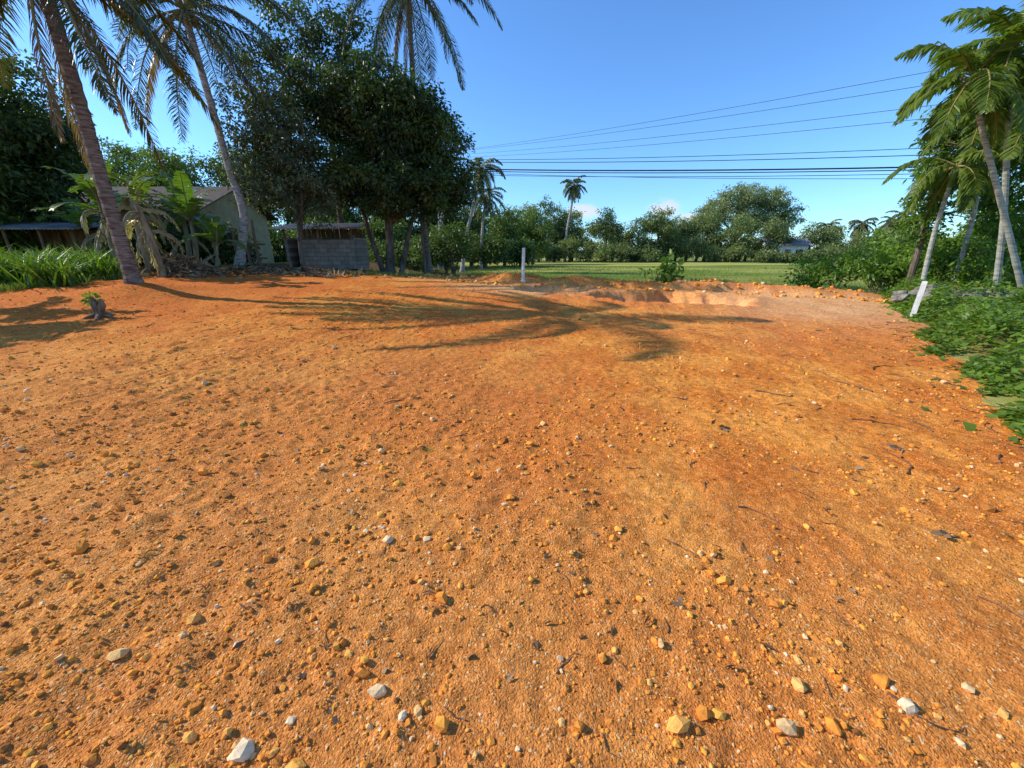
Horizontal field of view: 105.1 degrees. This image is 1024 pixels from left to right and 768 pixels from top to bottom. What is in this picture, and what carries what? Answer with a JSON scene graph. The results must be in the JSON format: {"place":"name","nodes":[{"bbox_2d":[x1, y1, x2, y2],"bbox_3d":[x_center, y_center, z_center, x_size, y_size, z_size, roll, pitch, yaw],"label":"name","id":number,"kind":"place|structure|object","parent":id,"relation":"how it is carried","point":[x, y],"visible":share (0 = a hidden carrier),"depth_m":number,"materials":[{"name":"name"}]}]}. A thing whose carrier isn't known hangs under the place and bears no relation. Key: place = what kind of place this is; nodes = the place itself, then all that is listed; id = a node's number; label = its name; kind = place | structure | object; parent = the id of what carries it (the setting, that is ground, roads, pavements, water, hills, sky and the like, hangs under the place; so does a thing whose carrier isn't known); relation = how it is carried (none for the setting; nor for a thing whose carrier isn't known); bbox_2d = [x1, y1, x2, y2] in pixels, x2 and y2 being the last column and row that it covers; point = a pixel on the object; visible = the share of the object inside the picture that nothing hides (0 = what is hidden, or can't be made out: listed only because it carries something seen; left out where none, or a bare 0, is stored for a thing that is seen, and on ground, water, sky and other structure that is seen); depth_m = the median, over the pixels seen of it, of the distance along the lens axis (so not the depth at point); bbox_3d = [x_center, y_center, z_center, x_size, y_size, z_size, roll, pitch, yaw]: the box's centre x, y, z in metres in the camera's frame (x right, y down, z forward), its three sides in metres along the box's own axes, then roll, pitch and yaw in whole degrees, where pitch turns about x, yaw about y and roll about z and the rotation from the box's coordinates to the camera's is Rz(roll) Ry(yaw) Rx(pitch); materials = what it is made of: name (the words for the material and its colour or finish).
{"place":"outdoors","nodes":[
{"label":"outdoors","id":0,"kind":"place"},
{"bbox_2d":[0,252,1023,767],"bbox_3d":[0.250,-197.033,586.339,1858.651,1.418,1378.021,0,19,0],"label":"ground","id":1,"kind":"structure","parent":0,"point":[958,628],"depth_m":2.47,"materials":[{"name":"soil"}]},
{"bbox_2d":[0,48,101,254],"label":"shade tree","id":2,"kind":"object","parent":1,"relation":"on","point":[29,139],"visible":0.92,"depth_m":16.75,"materials":[{"name":"green plant"}]},
{"bbox_2d":[0,222,133,261],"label":"lean to shed","id":3,"kind":"object","parent":1,"relation":"on","point":[64,237],"visible":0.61,"depth_m":17.45,"materials":[{"name":"brown wood"}]},
{"bbox_2d":[0,240,135,288],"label":"strap leaf plants","id":4,"kind":"object","parent":1,"relation":"on","point":[57,269],"visible":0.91,"depth_m":11.22,"materials":[{"name":"green plant"}]},
{"bbox_2d":[31,198,108,253],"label":"banana plant","id":5,"kind":"object","parent":1,"relation":"on","point":[77,223],"visible":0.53,"depth_m":15.64,"materials":[{"name":"green plant"}]},
{"bbox_2d":[43,163,144,266],"bbox_3d":[-14.138,-5.658,13.795,1.918,3.677,2.055,7,20,20],"label":"banana plant","id":6,"kind":"object","parent":1,"relation":"on","point":[91,191],"visible":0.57,"depth_m":13.19,"materials":[{"name":"green plant"}]},
{"bbox_2d":[80,291,115,320],"bbox_3d":[-8.800,-1.651,8.309,0.689,0.659,0.607,0,19,0],"label":"cut tree stump","id":7,"kind":"object","parent":1,"relation":"on","point":[98,307],"visible":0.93,"depth_m":8.26,"materials":[{"name":"grey wood"}]},
{"bbox_2d":[49,190,150,253],"bbox_3d":[-15.482,-5.949,15.425,2.812,3.206,3.084,-11,22,-30],"label":"banana plant","id":8,"kind":"object","parent":1,"relation":"on","point":[79,214],"visible":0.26,"depth_m":14.58,"materials":[{"name":"green plant"}]},
{"bbox_2d":[0,0,225,283],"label":"coconut palm","id":9,"kind":"object","parent":1,"relation":"on","point":[127,13],"visible":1,"depth_m":9.39,"materials":[{"name":"green plant"}]},
{"bbox_2d":[0,264,231,292],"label":"verge grass","id":10,"kind":"structure","parent":1,"relation":"on","point":[9,287],"depth_m":10.96,"materials":[{"name":"green plant"}]},
{"bbox_2d":[67,177,180,267],"bbox_3d":[-13.156,-5.582,14.101,2.586,3.675,2.831,9,21,26],"label":"banana plant","id":11,"kind":"object","parent":1,"relation":"on","point":[118,196],"visible":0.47,"depth_m":13.72,"materials":[{"name":"green plant"}]},
{"bbox_2d":[84,171,173,272],"bbox_3d":[-12.511,-5.262,13.149,1.826,3.352,2.183,13,23,34],"label":"banana plant","id":12,"kind":"object","parent":1,"relation":"on","point":[138,226],"visible":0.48,"depth_m":12.97,"materials":[{"name":"green plant"}]},
{"bbox_2d":[123,179,184,276],"bbox_3d":[-11.757,-4.889,12.657,1.587,2.949,1.173,-4,19,-11],"label":"banana plant","id":13,"kind":"object","parent":1,"relation":"on","point":[153,246],"visible":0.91,"depth_m":12.58,"materials":[{"name":"green plant"}]},
{"bbox_2d":[51,192,274,263],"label":"walls","id":14,"kind":"structure","parent":1,"relation":"on","point":[224,209],"depth_m":23.22,"materials":[{"name":"beige paint"}]},
{"bbox_2d":[79,225,144,264],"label":"windows and door","id":15,"kind":"structure","parent":14,"relation":"attached to","point":[141,263],"depth_m":20.73,"materials":[{"name":"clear glass"}]},
{"bbox_2d":[67,187,277,220],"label":"roof","id":16,"kind":"structure","parent":14,"relation":"on","point":[217,194],"depth_m":21.86,"materials":[{"name":"tile"}]},
{"bbox_2d":[79,202,261,265],"bbox_3d":[-16.443,-6.940,18.805,8.026,3.662,4.469,0,19,0],"label":"shaded hedge","id":17,"kind":"object","parent":1,"relation":"on","point":[225,250],"visible":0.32,"depth_m":18.46,"materials":[{"name":"green plant"}]},
{"bbox_2d":[139,171,214,262],"bbox_3d":[-13.923,-6.656,16.282,2.685,4.014,2.701,-14,23,-36],"label":"banana plant","id":18,"kind":"object","parent":1,"relation":"on","point":[170,188],"visible":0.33,"depth_m":16.01,"materials":[{"name":"green plant"}]},
{"bbox_2d":[141,170,220,265],"bbox_3d":[-12.709,-6.165,15.348,2.900,3.697,2.370,8,20,23],"label":"banana plant","id":19,"kind":"object","parent":1,"relation":"on","point":[189,207],"visible":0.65,"depth_m":15.02,"materials":[{"name":"green plant"}]},
{"bbox_2d":[108,0,310,267],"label":"coconut palm","id":20,"kind":"object","parent":1,"relation":"on","point":[187,18],"visible":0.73,"depth_m":15.01,"materials":[{"name":"green plant"}]},
{"bbox_2d":[182,214,245,265],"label":"banana plant","id":21,"kind":"object","parent":1,"relation":"on","point":[214,233],"visible":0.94,"depth_m":15.31,"materials":[{"name":"green plant"}]},
{"bbox_2d":[0,204,479,274],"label":"garden shrubs","id":22,"kind":"object","parent":1,"relation":"on","point":[452,249],"visible":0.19,"depth_m":28.21,"materials":[{"name":"green plant"}]},
{"bbox_2d":[227,220,267,265],"bbox_3d":[-12.100,-6.186,17.807,1.700,2.302,0.240,0,19,0],"label":"timber fence","id":23,"kind":"object","parent":1,"relation":"on","point":[257,257],"visible":0.58,"depth_m":17.80,"materials":[{"name":"brown wood"}]},
{"bbox_2d":[137,250,378,281],"bbox_3d":[-10.420,-4.530,15.494,9.394,1.575,6.487,0,19,0],"label":"brush pile","id":24,"kind":"object","parent":1,"relation":"on","point":[191,268],"visible":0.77,"depth_m":14.12,"materials":[{"name":"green plant"}]},
{"bbox_2d":[205,56,347,267],"bbox_3d":[-9.880,-8.896,17.109,5.529,8.301,3.977,0,19,0],"label":"cinnamon tree","id":25,"kind":"object","parent":1,"relation":"on","point":[277,151],"visible":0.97,"depth_m":16.14,"materials":[{"name":"green plant"}]},
{"bbox_2d":[8,135,554,268],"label":"background trees","id":26,"kind":"object","parent":1,"relation":"on","point":[504,242],"visible":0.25,"depth_m":40.60,"materials":[{"name":"green plant"}]},
{"bbox_2d":[234,0,386,236],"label":"jungle tree","id":27,"kind":"object","parent":1,"relation":"on","point":[316,34],"visible":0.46,"depth_m":18.55,"materials":[{"name":"green plant"}]},
{"bbox_2d":[266,223,372,268],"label":"block shed","id":28,"kind":"structure","parent":1,"relation":"on","point":[340,251],"depth_m":19.72,"materials":[{"name":"concrete"}]},
{"bbox_2d":[276,42,486,273],"bbox_3d":[-5.953,-10.271,18.732,9.476,9.832,7.002,0,19,0],"label":"mango tree","id":29,"kind":"object","parent":1,"relation":"on","point":[397,154],"visible":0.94,"depth_m":17.28,"materials":[{"name":"green plant"}]},
{"bbox_2d":[341,0,502,272],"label":"coconut palm","id":30,"kind":"object","parent":1,"relation":"on","point":[406,6],"visible":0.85,"depth_m":18.96,"materials":[{"name":"green plant"}]},
{"bbox_2d":[437,180,474,269],"bbox_3d":[-5.058,-13.895,34.244,3.887,7.880,3.915,-5,19,-15],"label":"coconut palm","id":31,"kind":"object","parent":1,"relation":"on","point":[439,267],"visible":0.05,"depth_m":34.27,"materials":[{"name":"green plant"}]},
{"bbox_2d":[43,283,887,510],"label":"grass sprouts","id":32,"kind":"object","parent":1,"relation":"on","point":[420,385],"depth_m":4.78,"materials":[{"name":"green plant"}]},
{"bbox_2d":[458,157,505,271],"bbox_3d":[-2.571,-14.141,33.271,3.808,8.983,4.169,-12,22,-32],"label":"coconut palm","id":33,"kind":"object","parent":1,"relation":"on","point":[484,178],"visible":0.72,"depth_m":31.93,"materials":[{"name":"green plant"}]},
{"bbox_2d":[471,187,506,268],"bbox_3d":[-2.642,-15.824,39.992,4.239,7.846,3.891,0,19,0],"label":"coconut palm","id":34,"kind":"object","parent":1,"relation":"on","point":[488,206],"visible":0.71,"depth_m":39.21,"materials":[{"name":"green plant"}]},
{"bbox_2d":[3,282,996,739],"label":"dry leaves","id":35,"kind":"object","parent":1,"relation":"on","point":[677,604],"visible":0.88,"depth_m":2.36,"materials":[{"name":"brown plant"}]},
{"bbox_2d":[0,269,1023,767],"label":"gravel stones","id":36,"kind":"object","parent":1,"relation":"on","point":[242,753],"visible":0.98,"depth_m":1.93,"materials":[{"name":"stone"}]},
{"bbox_2d":[8,307,1023,755],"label":"scattered twigs","id":37,"kind":"object","parent":1,"relation":"on","point":[690,463],"visible":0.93,"depth_m":3.35,"materials":[{"name":"brown wood"}]},
{"bbox_2d":[521,248,525,281],"bbox_3d":[0.420,-4.461,14.963,0.234,1.400,0.231,0,19,0],"label":"boundary post","id":38,"kind":"object","parent":1,"relation":"on","point":[523,267],"visible":0.84,"depth_m":14.93,"materials":[{"name":"white concrete"}]},
{"bbox_2d":[560,175,586,261],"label":"coconut palm","id":39,"kind":"object","parent":1,"relation":"on","point":[573,190],"visible":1,"depth_m":67.48,"materials":[{"name":"green plant"}]},
{"bbox_2d":[638,249,684,282],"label":"young shrub","id":40,"kind":"object","parent":1,"relation":"on","point":[669,271],"visible":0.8,"depth_m":15.56,"materials":[{"name":"green plant"}]},
{"bbox_2d":[461,194,963,262],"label":"distant tree line","id":41,"kind":"object","parent":1,"relation":"on","point":[706,243],"visible":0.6,"depth_m":68.24,"materials":[{"name":"green plant"}]},
{"bbox_2d":[688,181,809,235],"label":"rain tree","id":42,"kind":"object","parent":1,"relation":"on","point":[745,199],"visible":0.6,"depth_m":78.86,"materials":[{"name":"green plant"}]},
{"bbox_2d":[757,242,808,260],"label":"walls","id":43,"kind":"structure","parent":1,"relation":"on","point":[792,248],"depth_m":67.60,"materials":[{"name":"white paint"}]},
{"bbox_2d":[760,238,813,245],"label":"roof","id":44,"kind":"structure","parent":43,"relation":"on","point":[802,242],"depth_m":67.73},
{"bbox_2d":[776,250,802,259],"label":"windows and door","id":45,"kind":"structure","parent":43,"relation":"attached to","point":[798,251],"depth_m":67.83,"materials":[{"name":"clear glass"}]},
{"bbox_2d":[815,219,841,239],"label":"coconut palm","id":46,"kind":"object","parent":1,"relation":"on","point":[831,224],"visible":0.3,"depth_m":77.59,"materials":[{"name":"green plant"}]},
{"bbox_2d":[847,217,878,238],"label":"coconut palm","id":47,"kind":"object","parent":1,"relation":"on","point":[861,225],"visible":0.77,"depth_m":75.92,"materials":[{"name":"green plant"}]},
{"bbox_2d":[878,216,895,228],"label":"coconut palm","id":48,"kind":"object","parent":1,"relation":"on","point":[888,217],"visible":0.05,"depth_m":80.43,"materials":[{"name":"green plant"}]},
{"bbox_2d":[877,218,905,233],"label":"coconut palm","id":49,"kind":"object","parent":1,"relation":"on","point":[886,225],"visible":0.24,"depth_m":72.30,"materials":[{"name":"green plant"}]},
{"bbox_2d":[885,210,911,223],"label":"coconut palm","id":50,"kind":"object","parent":1,"relation":"on","point":[893,217],"visible":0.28,"depth_m":73.83,"materials":[{"name":"green plant"}]},
{"bbox_2d":[778,179,1023,292],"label":"boundary shrubs","id":51,"kind":"object","parent":1,"relation":"on","point":[888,265],"visible":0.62,"depth_m":15.57,"materials":[{"name":"green plant"}]},
{"bbox_2d":[905,281,927,316],"bbox_3d":[9.780,-1.939,9.483,0.276,1.061,0.272,0,19,0],"label":"boundary post","id":52,"kind":"object","parent":1,"relation":"on","point":[919,297],"visible":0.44,"depth_m":9.40,"materials":[{"name":"white concrete"}]},
{"bbox_2d":[881,146,1002,284],"bbox_3d":[14.085,-5.129,12.935,2.763,4.928,2.630,-3,19,-8],"label":"areca palm","id":53,"kind":"object","parent":1,"relation":"on","point":[969,186],"visible":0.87,"depth_m":12.47,"materials":[{"name":"green plant"}]},
{"bbox_2d":[871,274,1023,545],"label":"creeping groundcover","id":54,"kind":"object","parent":1,"relation":"on","point":[992,317],"visible":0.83,"depth_m":6.68,"materials":[{"name":"green plant"}]},
{"bbox_2d":[889,105,1023,284],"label":"creeper clad tree","id":55,"kind":"object","parent":1,"relation":"on","point":[987,202],"visible":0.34,"depth_m":13.62,"materials":[{"name":"green plant"}]},
{"bbox_2d":[891,284,1023,304],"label":"rubble rocks","id":56,"kind":"object","parent":1,"relation":"on","point":[901,296],"visible":0.33,"depth_m":11.11,"materials":[{"name":"grey stone"}]},
{"bbox_2d":[892,21,1023,288],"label":"areca palm","id":57,"kind":"object","parent":1,"relation":"on","point":[953,58],"visible":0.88,"depth_m":10.03,"materials":[{"name":"green plant"}]},
{"bbox_2d":[918,76,1023,284],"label":"areca palm","id":58,"kind":"object","parent":1,"relation":"on","point":[971,140],"visible":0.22,"depth_m":12.75,"materials":[{"name":"green plant"}]},
{"bbox_2d":[921,0,1023,287],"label":"areca palm","id":59,"kind":"object","parent":1,"relation":"on","point":[997,20],"visible":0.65,"depth_m":9.96,"materials":[{"name":"green plant"}]},
{"bbox_2d":[954,65,1023,160],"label":"areca palm","id":60,"kind":"object","parent":1,"relation":"on","point":[971,117],"visible":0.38,"depth_m":9.97,"materials":[{"name":"green plant"}]},
{"bbox_3d":[-6.500,-15.259,34.943,1.500,9.900,0.340,0,19,0],"label":"utility pole","id":61,"kind":"object","parent":1,"relation":"on","visible":0},
{"bbox_2d":[454,70,1023,178],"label":"power lines","id":62,"kind":"object","parent":61,"relation":"attached to","point":[713,155],"visible":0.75,"depth_m":25.14,"materials":[{"name":"black metal"}]},
{"bbox_2d":[0,0,1023,250],"label":"sky","id":63,"kind":"structure","parent":0,"point":[555,68],"materials":[{"name":"blue"}]},
{"bbox_2d":[324,264,887,294],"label":"field grass","id":64,"kind":"structure","parent":0,"point":[591,271],"depth_m":30.69,"materials":[{"name":"green plant"}]}
]}

